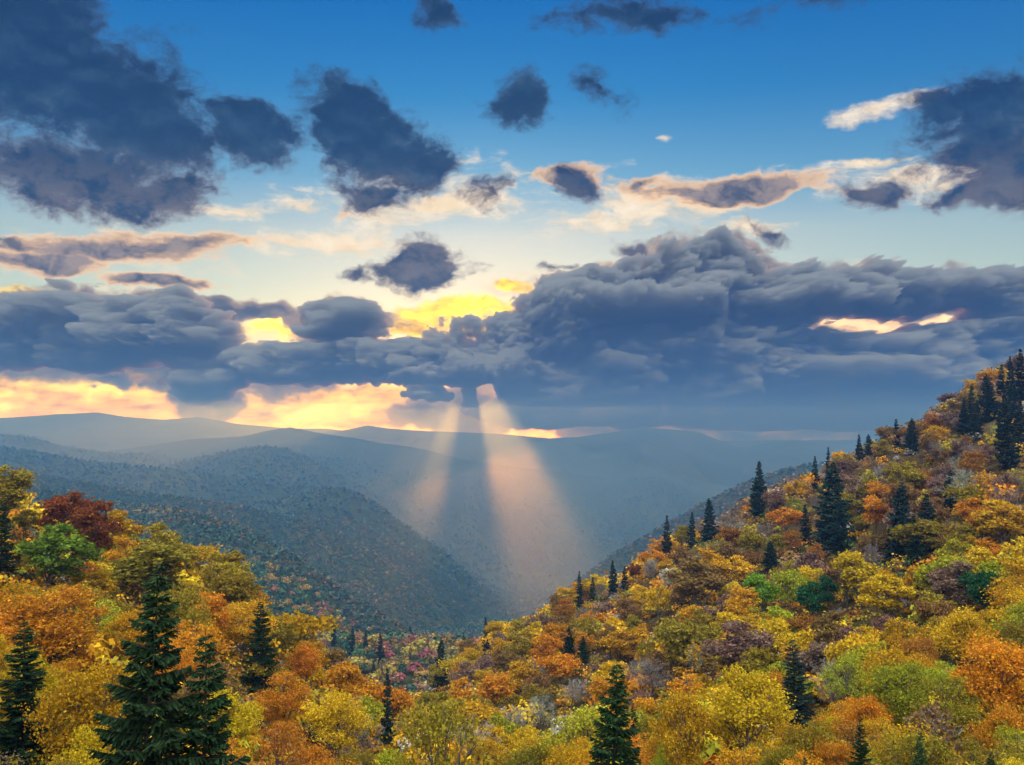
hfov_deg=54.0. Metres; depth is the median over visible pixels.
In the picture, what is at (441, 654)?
spruce tree
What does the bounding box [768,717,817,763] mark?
autumn tree
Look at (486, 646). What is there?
spruce tree
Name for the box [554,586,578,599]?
autumn tree
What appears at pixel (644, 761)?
autumn tree
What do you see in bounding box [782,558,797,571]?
autumn tree
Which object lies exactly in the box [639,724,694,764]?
autumn tree
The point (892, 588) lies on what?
autumn tree
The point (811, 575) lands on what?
autumn tree
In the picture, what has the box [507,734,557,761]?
autumn tree
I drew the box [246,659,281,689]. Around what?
autumn tree
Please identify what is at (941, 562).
autumn tree
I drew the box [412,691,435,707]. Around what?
autumn tree
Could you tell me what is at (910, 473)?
autumn tree
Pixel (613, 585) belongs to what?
spruce tree
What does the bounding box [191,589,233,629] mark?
autumn tree
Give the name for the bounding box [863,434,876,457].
spruce tree
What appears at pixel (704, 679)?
autumn tree
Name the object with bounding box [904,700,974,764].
bare tree
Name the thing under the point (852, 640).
autumn tree
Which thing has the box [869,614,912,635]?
autumn tree
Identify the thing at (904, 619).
autumn tree
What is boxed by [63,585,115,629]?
autumn tree
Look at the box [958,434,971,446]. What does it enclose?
autumn tree
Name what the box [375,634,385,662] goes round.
spruce tree
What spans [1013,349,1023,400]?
spruce tree
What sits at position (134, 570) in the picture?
autumn tree
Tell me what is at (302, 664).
autumn tree
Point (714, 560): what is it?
autumn tree
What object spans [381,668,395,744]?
spruce tree
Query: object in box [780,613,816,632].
autumn tree
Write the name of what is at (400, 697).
autumn tree
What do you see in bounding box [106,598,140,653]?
autumn tree
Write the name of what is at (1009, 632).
autumn tree
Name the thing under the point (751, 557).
autumn tree
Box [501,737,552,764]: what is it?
autumn tree
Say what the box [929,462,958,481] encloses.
autumn tree
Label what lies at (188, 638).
autumn tree
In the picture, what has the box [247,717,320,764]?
autumn tree
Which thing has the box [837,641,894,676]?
autumn tree
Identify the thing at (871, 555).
bare tree
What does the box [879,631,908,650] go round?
autumn tree
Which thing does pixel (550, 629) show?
autumn tree
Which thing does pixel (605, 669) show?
autumn tree
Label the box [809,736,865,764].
autumn tree
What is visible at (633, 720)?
spruce tree
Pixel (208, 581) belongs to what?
autumn tree
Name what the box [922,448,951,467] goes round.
autumn tree
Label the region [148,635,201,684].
autumn tree
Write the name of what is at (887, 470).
autumn tree
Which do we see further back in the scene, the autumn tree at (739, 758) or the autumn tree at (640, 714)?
the autumn tree at (640, 714)
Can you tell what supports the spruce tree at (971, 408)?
on the terrain
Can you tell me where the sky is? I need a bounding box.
[0,0,1023,440]
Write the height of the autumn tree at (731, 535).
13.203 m
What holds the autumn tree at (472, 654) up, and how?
on the terrain
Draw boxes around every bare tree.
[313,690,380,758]
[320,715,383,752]
[335,744,372,764]
[391,703,431,735]
[417,684,432,692]
[448,715,505,760]
[502,704,535,727]
[525,692,556,733]
[530,656,553,682]
[557,679,589,709]
[575,608,594,618]
[595,582,610,601]
[624,657,672,696]
[626,661,640,686]
[643,559,658,576]
[644,563,655,580]
[658,570,682,599]
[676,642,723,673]
[696,524,704,543]
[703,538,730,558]
[711,514,748,529]
[723,521,746,530]
[724,506,746,523]
[746,492,767,512]
[755,522,771,536]
[778,476,799,489]
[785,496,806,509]
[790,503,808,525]
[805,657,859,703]
[808,495,820,510]
[860,543,885,565]
[868,466,889,482]
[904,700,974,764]
[926,439,946,458]
[932,465,982,500]
[946,457,961,476]
[958,445,974,456]
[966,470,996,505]
[973,381,985,394]
[983,487,1022,509]
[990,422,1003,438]
[1000,467,1023,501]
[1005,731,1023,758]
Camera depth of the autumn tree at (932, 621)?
161.69 m
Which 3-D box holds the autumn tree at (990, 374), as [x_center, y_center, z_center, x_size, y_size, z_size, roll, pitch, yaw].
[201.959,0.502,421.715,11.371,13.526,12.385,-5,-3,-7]
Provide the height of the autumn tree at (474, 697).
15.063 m
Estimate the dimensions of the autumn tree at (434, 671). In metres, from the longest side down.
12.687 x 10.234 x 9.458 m
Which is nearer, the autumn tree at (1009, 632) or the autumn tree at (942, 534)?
the autumn tree at (1009, 632)
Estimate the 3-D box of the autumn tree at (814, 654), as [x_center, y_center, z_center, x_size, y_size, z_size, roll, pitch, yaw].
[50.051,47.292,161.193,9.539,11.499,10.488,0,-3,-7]
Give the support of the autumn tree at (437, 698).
on the terrain
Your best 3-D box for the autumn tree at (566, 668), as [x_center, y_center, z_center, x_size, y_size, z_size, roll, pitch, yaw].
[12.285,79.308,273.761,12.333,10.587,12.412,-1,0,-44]
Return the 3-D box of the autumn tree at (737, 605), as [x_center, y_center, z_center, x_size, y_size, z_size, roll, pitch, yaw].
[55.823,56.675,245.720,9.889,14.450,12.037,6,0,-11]
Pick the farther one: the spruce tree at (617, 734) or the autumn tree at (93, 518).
the autumn tree at (93, 518)
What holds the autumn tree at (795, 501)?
on the terrain
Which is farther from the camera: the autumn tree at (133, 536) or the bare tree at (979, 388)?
the bare tree at (979, 388)
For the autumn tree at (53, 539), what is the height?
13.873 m
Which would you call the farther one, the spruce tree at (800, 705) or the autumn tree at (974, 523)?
the autumn tree at (974, 523)
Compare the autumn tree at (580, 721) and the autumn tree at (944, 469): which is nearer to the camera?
the autumn tree at (580, 721)
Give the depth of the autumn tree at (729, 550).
314.72 m
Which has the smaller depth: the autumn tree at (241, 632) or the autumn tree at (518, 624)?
the autumn tree at (241, 632)
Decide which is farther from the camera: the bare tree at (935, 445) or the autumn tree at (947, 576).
the bare tree at (935, 445)
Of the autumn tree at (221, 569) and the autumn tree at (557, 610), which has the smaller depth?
the autumn tree at (221, 569)
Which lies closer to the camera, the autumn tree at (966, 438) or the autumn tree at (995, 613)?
the autumn tree at (995, 613)
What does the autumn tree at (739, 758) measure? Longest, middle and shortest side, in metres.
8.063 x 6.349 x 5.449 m
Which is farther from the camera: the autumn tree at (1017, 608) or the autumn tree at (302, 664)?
the autumn tree at (302, 664)
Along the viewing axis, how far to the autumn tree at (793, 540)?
324.41 m
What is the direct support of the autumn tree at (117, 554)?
on the terrain
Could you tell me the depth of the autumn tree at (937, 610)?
167.00 m
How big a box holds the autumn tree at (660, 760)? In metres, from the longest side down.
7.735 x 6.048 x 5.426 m
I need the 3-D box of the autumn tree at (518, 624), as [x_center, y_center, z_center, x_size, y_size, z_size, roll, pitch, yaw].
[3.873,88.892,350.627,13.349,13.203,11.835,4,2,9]
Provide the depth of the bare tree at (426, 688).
399.42 m
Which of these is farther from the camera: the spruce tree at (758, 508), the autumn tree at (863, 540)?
the spruce tree at (758, 508)
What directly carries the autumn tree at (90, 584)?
on the terrain
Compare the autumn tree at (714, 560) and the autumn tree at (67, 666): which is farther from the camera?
the autumn tree at (714, 560)
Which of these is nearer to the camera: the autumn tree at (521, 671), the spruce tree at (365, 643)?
the autumn tree at (521, 671)
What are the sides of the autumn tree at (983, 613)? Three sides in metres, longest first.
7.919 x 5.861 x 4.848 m
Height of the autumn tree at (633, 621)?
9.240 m
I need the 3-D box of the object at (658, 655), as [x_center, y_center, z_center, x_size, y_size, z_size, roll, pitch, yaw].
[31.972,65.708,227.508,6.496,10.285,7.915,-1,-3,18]
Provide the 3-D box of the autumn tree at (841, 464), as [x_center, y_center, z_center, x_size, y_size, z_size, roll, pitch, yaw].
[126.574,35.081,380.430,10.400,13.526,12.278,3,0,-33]
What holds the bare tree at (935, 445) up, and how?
on the terrain
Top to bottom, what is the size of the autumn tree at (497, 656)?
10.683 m
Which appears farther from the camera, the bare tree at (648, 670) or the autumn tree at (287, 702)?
the bare tree at (648, 670)
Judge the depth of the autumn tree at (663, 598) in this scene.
302.56 m
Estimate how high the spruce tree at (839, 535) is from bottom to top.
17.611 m
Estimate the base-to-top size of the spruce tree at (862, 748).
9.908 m
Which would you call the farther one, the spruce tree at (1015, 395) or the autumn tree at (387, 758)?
the spruce tree at (1015, 395)
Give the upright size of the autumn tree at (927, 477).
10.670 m
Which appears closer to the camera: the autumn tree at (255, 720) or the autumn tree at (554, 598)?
the autumn tree at (255, 720)
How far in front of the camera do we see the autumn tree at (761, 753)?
97.78 m
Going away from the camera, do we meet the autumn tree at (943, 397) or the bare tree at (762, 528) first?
the bare tree at (762, 528)
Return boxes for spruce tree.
[0,501,22,580]
[0,622,69,764]
[87,561,216,764]
[170,628,250,764]
[234,602,280,704]
[330,626,337,645]
[347,626,355,651]
[363,630,368,652]
[371,663,376,673]
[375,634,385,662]
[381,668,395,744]
[430,637,449,691]
[481,617,491,655]
[562,627,574,657]
[575,571,584,606]
[577,636,588,663]
[586,577,595,604]
[588,664,641,764]
[608,560,618,595]
[619,566,629,591]
[628,703,639,764]
[661,515,672,560]
[686,512,697,547]
[698,498,719,541]
[748,461,770,518]
[760,541,780,569]
[773,640,824,736]
[798,505,812,542]
[805,462,860,550]
[810,456,821,490]
[822,447,830,482]
[822,500,851,553]
[846,719,872,764]
[854,434,864,460]
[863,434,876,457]
[878,482,929,564]
[892,419,902,453]
[900,418,919,454]
[903,515,926,566]
[910,729,927,764]
[916,494,939,552]
[940,470,959,515]
[955,398,969,434]
[963,386,979,434]
[970,400,984,438]
[976,374,995,421]
[984,380,999,420]
[985,750,995,764]
[993,393,1023,468]
[995,364,1008,409]
[1005,356,1015,397]
[1006,372,1019,416]
[1010,400,1023,448]
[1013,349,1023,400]
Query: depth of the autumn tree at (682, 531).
404.81 m
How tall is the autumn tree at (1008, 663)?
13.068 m
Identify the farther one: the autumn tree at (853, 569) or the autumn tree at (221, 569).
the autumn tree at (853, 569)
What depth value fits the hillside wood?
219.25 m
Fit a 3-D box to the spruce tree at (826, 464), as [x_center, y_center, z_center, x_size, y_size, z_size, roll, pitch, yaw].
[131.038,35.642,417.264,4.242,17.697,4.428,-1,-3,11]
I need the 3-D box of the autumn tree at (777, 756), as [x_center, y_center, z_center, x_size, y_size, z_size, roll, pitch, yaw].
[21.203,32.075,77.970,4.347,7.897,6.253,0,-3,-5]
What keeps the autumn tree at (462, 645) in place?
on the terrain
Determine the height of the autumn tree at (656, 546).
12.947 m
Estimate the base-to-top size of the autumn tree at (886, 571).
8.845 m
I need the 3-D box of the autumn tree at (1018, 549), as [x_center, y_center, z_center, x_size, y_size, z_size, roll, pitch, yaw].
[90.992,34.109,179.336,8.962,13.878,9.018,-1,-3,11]
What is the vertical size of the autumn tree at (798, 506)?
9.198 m
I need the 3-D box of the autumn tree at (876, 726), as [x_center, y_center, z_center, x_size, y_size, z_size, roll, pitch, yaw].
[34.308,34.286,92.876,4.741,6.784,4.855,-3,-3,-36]
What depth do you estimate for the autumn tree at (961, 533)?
232.34 m
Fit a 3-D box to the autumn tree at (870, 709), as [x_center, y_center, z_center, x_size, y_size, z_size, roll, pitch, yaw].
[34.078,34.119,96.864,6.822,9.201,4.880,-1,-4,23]
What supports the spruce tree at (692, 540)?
on the terrain
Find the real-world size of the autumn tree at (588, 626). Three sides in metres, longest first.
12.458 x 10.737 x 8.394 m
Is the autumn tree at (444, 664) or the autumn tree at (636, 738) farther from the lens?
the autumn tree at (444, 664)
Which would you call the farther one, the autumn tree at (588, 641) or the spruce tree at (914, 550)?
the autumn tree at (588, 641)
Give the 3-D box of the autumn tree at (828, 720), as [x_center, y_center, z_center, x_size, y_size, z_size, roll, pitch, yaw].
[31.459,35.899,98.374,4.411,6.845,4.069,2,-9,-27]
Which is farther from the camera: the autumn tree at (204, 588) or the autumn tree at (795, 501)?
the autumn tree at (795, 501)
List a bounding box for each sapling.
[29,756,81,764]
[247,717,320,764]
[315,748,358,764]
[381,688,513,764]
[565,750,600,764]
[815,644,865,702]
[821,712,883,763]
[846,742,884,764]
[864,723,909,764]
[885,713,979,764]
[956,732,993,764]
[964,737,1023,764]
[983,720,1023,764]
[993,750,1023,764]
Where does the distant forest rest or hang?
on the terrain
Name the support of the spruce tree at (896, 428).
on the terrain
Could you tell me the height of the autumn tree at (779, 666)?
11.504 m
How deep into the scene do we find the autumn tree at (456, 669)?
331.08 m
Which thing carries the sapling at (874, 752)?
on the terrain
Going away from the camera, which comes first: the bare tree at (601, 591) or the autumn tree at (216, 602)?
the autumn tree at (216, 602)
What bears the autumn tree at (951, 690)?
on the terrain
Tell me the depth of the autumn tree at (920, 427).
395.16 m
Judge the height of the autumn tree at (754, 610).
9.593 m
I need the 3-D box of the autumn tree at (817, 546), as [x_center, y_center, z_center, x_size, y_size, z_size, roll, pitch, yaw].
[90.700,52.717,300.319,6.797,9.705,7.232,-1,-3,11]
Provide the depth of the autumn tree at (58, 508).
221.39 m
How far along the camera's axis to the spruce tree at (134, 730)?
39.22 m
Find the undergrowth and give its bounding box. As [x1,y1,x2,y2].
[0,375,1023,764]
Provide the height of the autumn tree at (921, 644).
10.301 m
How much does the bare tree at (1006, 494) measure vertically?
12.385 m
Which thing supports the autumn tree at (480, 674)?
on the terrain
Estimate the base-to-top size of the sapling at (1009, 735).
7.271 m
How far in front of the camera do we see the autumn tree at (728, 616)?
225.17 m
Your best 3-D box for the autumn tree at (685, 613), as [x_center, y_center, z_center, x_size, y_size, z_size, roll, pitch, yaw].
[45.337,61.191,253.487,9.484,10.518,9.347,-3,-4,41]
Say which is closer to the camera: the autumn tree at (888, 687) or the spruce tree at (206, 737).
the spruce tree at (206, 737)
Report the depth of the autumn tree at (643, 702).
169.76 m
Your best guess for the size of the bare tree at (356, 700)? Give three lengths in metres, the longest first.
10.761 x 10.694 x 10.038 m
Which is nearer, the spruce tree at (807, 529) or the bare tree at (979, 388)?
the spruce tree at (807, 529)
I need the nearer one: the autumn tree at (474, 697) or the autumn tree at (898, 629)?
the autumn tree at (898, 629)
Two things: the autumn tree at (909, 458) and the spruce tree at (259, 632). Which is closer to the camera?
the spruce tree at (259, 632)
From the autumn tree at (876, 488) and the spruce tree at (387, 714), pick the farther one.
the autumn tree at (876, 488)
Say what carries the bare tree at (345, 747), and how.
on the terrain
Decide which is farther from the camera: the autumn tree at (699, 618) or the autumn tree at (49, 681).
the autumn tree at (699, 618)
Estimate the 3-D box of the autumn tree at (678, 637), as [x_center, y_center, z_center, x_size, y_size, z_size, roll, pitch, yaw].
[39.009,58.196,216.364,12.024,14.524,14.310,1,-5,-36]
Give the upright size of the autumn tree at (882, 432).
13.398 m
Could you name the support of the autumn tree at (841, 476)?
on the terrain
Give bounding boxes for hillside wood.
[0,350,1023,764]
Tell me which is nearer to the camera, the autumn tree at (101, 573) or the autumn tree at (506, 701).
the autumn tree at (101, 573)
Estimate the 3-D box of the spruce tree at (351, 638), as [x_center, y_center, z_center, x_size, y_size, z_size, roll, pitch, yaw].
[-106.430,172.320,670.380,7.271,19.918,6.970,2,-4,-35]
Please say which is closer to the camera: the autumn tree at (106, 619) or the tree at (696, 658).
the autumn tree at (106, 619)
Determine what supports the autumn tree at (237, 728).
on the terrain
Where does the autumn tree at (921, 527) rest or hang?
on the terrain
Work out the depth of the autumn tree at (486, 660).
319.29 m
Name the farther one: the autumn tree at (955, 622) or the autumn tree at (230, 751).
the autumn tree at (955, 622)
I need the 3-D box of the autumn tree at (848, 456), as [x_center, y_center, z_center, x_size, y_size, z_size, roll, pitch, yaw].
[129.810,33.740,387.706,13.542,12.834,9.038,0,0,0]
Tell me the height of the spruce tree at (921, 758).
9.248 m
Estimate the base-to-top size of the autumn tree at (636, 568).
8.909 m
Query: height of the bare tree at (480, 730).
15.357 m
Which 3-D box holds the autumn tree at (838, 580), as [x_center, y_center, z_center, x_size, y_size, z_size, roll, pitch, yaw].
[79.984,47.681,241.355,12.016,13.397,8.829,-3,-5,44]
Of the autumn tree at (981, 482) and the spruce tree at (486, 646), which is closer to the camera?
the autumn tree at (981, 482)
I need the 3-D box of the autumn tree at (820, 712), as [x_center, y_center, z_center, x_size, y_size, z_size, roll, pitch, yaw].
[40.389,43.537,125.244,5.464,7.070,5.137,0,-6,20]
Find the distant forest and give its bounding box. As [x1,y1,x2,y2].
[0,433,899,697]
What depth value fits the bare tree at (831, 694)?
149.49 m
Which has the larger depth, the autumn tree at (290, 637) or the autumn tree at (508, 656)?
the autumn tree at (508, 656)
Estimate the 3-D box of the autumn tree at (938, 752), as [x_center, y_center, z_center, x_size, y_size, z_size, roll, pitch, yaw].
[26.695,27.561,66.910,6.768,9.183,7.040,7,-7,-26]
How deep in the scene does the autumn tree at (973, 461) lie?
301.20 m
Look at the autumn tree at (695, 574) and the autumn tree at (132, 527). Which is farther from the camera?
the autumn tree at (695, 574)
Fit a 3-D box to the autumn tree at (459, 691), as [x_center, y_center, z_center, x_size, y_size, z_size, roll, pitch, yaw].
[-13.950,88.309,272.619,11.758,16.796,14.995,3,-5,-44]
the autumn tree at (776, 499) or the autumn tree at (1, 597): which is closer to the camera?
the autumn tree at (1, 597)
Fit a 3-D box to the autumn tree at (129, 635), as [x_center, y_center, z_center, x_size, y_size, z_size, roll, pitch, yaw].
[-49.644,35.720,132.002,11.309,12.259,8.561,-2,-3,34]
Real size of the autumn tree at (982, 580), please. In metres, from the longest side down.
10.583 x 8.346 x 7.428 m
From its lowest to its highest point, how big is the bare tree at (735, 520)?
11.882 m
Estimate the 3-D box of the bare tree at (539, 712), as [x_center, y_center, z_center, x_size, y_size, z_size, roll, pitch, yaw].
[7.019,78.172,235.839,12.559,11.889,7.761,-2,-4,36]
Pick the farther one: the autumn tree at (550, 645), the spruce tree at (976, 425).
the spruce tree at (976, 425)
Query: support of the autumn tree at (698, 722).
on the terrain
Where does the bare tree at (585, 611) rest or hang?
on the terrain
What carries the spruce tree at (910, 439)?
on the terrain
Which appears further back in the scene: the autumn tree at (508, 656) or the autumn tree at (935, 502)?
the autumn tree at (508, 656)
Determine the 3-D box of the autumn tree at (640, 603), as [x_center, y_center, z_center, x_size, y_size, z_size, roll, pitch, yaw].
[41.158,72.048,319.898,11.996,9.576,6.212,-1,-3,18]
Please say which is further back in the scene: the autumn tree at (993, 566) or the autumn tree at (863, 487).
the autumn tree at (863, 487)
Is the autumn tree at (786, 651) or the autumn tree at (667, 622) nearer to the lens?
the autumn tree at (786, 651)
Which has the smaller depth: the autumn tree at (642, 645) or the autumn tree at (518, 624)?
the autumn tree at (642, 645)
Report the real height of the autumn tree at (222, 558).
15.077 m
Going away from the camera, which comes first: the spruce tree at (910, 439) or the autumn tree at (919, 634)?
the autumn tree at (919, 634)
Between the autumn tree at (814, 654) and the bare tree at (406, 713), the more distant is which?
the bare tree at (406, 713)
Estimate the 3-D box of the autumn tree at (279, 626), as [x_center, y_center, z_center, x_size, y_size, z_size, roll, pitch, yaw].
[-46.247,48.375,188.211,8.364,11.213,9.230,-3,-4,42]
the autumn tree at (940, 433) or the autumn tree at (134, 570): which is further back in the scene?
the autumn tree at (940, 433)
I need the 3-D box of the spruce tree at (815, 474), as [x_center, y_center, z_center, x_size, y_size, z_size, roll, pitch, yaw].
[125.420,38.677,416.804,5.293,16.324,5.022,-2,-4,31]
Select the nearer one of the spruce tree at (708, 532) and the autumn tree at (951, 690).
the autumn tree at (951, 690)
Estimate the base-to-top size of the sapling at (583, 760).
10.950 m
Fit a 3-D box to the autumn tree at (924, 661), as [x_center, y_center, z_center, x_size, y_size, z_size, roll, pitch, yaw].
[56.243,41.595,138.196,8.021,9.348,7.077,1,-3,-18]
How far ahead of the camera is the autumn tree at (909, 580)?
207.71 m
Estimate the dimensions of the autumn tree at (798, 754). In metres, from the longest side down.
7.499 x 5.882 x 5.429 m
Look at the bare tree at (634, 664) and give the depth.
232.96 m
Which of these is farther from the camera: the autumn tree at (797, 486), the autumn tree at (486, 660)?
the autumn tree at (797, 486)
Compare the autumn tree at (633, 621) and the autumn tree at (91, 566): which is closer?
the autumn tree at (91, 566)
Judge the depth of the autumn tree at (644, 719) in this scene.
151.10 m
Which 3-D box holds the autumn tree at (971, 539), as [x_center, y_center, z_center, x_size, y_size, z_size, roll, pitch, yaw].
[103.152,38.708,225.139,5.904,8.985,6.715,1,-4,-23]
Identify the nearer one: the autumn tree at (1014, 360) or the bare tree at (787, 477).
the bare tree at (787, 477)
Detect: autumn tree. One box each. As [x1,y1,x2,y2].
[0,464,36,529]
[0,580,35,604]
[0,581,115,665]
[0,586,17,638]
[0,611,23,665]
[0,632,22,674]
[0,643,69,702]
[10,586,62,632]
[11,509,39,533]
[12,521,109,591]
[13,656,134,761]
[29,490,94,534]
[45,584,71,612]
[46,654,84,709]
[48,722,115,764]
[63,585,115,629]
[66,599,131,655]
[67,567,119,597]
[68,499,127,551]
[69,579,114,600]
[70,559,115,587]
[73,561,108,582]
[85,509,149,549]
[97,607,161,660]
[100,534,144,589]
[104,541,200,593]
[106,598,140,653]
[112,534,154,558]
[138,616,235,678]
[139,521,182,557]
[140,581,223,646]
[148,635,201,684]
[154,691,195,743]
[174,541,200,587]
[178,662,253,747]
[178,686,266,753]
[180,601,219,645]
[185,542,226,588]
[187,585,208,594]
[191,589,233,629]
[197,548,250,587]
[197,562,237,586]
[199,737,271,764]
[201,561,268,626]
[206,571,258,628]
[216,597,279,664]
[233,700,263,728]
[244,581,277,620]
[245,608,288,654]
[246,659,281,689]
[250,670,318,728]
[261,719,306,751]
[272,610,340,658]
[275,620,301,666]
[281,642,322,684]
[288,742,335,764]
[297,638,331,686]
[299,688,375,762]
[305,665,351,695]
[312,648,350,686]
[317,661,378,703]
[335,748,378,764]
[350,695,385,748]
[371,682,415,744]
[375,746,415,764]
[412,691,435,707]
[421,690,461,721]
[427,664,448,692]
[434,656,475,679]
[445,660,482,689]
[445,676,475,701]
[447,659,473,679]
[447,698,506,729]
[457,638,481,652]
[457,693,493,707]
[458,647,481,657]
[461,734,514,764]
[463,649,481,679]
[464,722,521,759]
[470,651,493,671]
[471,666,495,692]
[472,670,515,707]
[484,620,508,638]
[485,711,520,739]
[491,631,508,650]
[491,637,511,668]
[492,644,516,666]
[496,693,525,708]
[500,633,533,657]
[500,650,528,695]
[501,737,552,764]
[505,617,530,637]
[505,660,542,696]
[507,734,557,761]
[511,719,540,741]
[518,682,549,723]
[519,620,542,653]
[521,673,550,694]
[523,614,554,629]
[528,633,564,677]
[534,622,575,665]
[534,653,583,684]
[534,703,625,764]
[542,730,611,764]
[549,593,568,613]
[552,604,576,621]
[553,615,572,628]
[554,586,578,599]
[556,597,575,612]
[566,709,650,759]
[567,581,587,602]
[567,615,598,651]
[574,610,606,623]
[574,630,596,655]
[576,578,591,601]
[584,574,607,598]
[585,675,630,706]
[588,660,629,683]
[588,662,618,678]
[596,623,624,659]
[597,629,640,660]
[598,602,618,615]
[605,614,628,629]
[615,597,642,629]
[619,704,649,749]
[625,613,641,630]
[626,563,642,580]
[628,584,647,602]
[628,593,656,614]
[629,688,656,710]
[629,696,661,726]
[631,623,649,639]
[635,639,656,662]
[636,716,663,747]
[636,736,660,764]
[637,548,668,568]
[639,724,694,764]
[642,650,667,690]
[644,687,716,764]
[645,536,677,553]
[645,585,671,621]
[646,697,702,727]
[649,741,701,764]
[653,557,727,605]
[653,616,680,661]
[654,559,677,571]
[655,620,723,673]
[659,637,685,666]
[666,673,704,701]
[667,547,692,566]
[673,525,689,551]
[678,604,703,624]
[684,608,716,626]
[690,673,713,693]
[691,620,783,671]
[692,664,803,753]
[697,547,729,596]
[698,605,718,624]
[704,541,739,569]
[710,611,744,637]
[715,527,741,548]
[715,745,765,764]
[716,592,731,612]
[718,554,757,583]
[720,580,739,596]
[722,584,761,615]
[729,645,798,688]
[734,549,763,575]
[737,527,765,552]
[738,613,762,633]
[740,572,781,611]
[740,607,771,622]
[742,738,771,764]
[747,667,786,731]
[752,613,791,653]
[754,659,817,724]
[755,743,804,764]
[756,605,796,636]
[759,490,786,509]
[759,533,786,560]
[765,507,807,531]
[766,568,809,612]
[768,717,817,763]
[769,629,815,651]
[773,644,806,669]
[773,720,849,764]
[779,749,824,764]
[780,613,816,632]
[782,479,807,497]
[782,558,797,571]
[783,530,802,549]
[788,551,824,574]
[789,641,852,703]
[793,580,827,615]
[798,565,819,603]
[800,567,829,593]
[804,543,827,562]
[807,610,854,643]
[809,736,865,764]
[810,700,855,737]
[814,704,838,726]
[817,574,840,610]
[818,715,842,738]
[819,626,863,689]
[822,555,851,604]
[822,627,886,697]
[828,450,845,464]
[828,458,866,476]
[828,491,864,516]
[829,690,897,755]
[830,473,848,489]
[830,549,883,609]
[831,695,861,715]
[832,453,864,471]
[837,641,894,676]
[843,475,863,514]
[843,658,937,733]
[852,515,872,532]
[855,572,915,615]
[855,625,883,650]
[855,642,911,697]
[856,474,890,497]
[858,533,875,561]
[858,716,900,764]
[860,494,889,534]
[862,480,890,504]
[865,532,894,566]
[867,728,968,764]
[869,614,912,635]
[871,439,893,461]
[874,425,901,453]
[875,569,901,593]
[878,504,920,528]
[879,617,918,641]
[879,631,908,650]
[880,461,897,477]
[881,481,923,513]
[883,618,916,639]
[886,461,928,487]
[888,634,940,665]
[889,518,946,557]
[896,420,927,442]
[896,456,921,477]
[901,564,930,604]
[902,649,945,693]
[905,468,932,490]
[906,627,943,662]
[907,615,961,649]
[907,673,986,749]
[911,590,957,624]
[911,660,966,692]
[912,551,975,603]
[912,596,959,623]
[916,425,950,449]
[916,497,951,523]
[918,433,938,452]
[922,413,945,428]
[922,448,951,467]
[924,473,955,505]
[924,603,991,673]
[925,560,975,611]
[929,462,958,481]
[932,538,972,558]
[935,392,956,404]
[936,409,973,436]
[936,521,975,544]
[937,399,961,429]
[939,626,1023,724]
[941,523,980,557]
[942,484,991,510]
[949,438,968,461]
[952,497,991,521]
[954,535,983,551]
[955,391,981,411]
[955,568,1001,610]
[956,449,988,477]
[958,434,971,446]
[960,379,979,393]
[962,538,1004,568]
[962,698,1023,763]
[964,545,994,574]
[965,511,992,538]
[971,498,1023,546]
[974,444,996,469]
[975,367,1006,385]
[976,559,1011,577]
[976,597,1023,641]
[978,607,1002,634]
[980,571,1023,621]
[981,584,1023,622]
[984,619,1023,676]
[985,559,1023,603]
[991,472,1018,495]
[991,536,1023,577]
[1003,355,1023,379]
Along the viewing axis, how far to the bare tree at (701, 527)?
410.37 m
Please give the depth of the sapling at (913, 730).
71.90 m
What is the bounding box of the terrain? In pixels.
[0,379,1023,764]
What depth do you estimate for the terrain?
4758.30 m
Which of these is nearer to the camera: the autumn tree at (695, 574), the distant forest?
the autumn tree at (695, 574)
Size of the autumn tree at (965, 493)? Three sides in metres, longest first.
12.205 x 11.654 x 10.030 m
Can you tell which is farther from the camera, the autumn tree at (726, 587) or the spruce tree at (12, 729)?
the autumn tree at (726, 587)
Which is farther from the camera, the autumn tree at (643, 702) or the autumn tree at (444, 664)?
the autumn tree at (444, 664)
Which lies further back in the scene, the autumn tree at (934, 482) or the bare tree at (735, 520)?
the bare tree at (735, 520)
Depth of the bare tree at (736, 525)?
368.10 m
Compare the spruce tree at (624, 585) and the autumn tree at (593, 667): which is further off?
the spruce tree at (624, 585)
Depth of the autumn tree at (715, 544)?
328.69 m
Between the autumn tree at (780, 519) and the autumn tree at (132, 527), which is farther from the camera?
the autumn tree at (780, 519)
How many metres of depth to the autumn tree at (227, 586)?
186.90 m
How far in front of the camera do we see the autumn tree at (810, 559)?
263.67 m
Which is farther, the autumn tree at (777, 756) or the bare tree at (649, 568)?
the bare tree at (649, 568)
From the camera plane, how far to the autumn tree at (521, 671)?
273.54 m
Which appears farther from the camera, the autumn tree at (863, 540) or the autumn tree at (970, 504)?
the autumn tree at (863, 540)
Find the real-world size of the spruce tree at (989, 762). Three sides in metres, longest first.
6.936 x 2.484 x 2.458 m
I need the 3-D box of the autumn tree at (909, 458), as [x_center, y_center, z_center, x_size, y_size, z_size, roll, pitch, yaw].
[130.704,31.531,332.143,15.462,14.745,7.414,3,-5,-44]
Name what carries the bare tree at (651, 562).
on the terrain
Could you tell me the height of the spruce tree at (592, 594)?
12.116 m

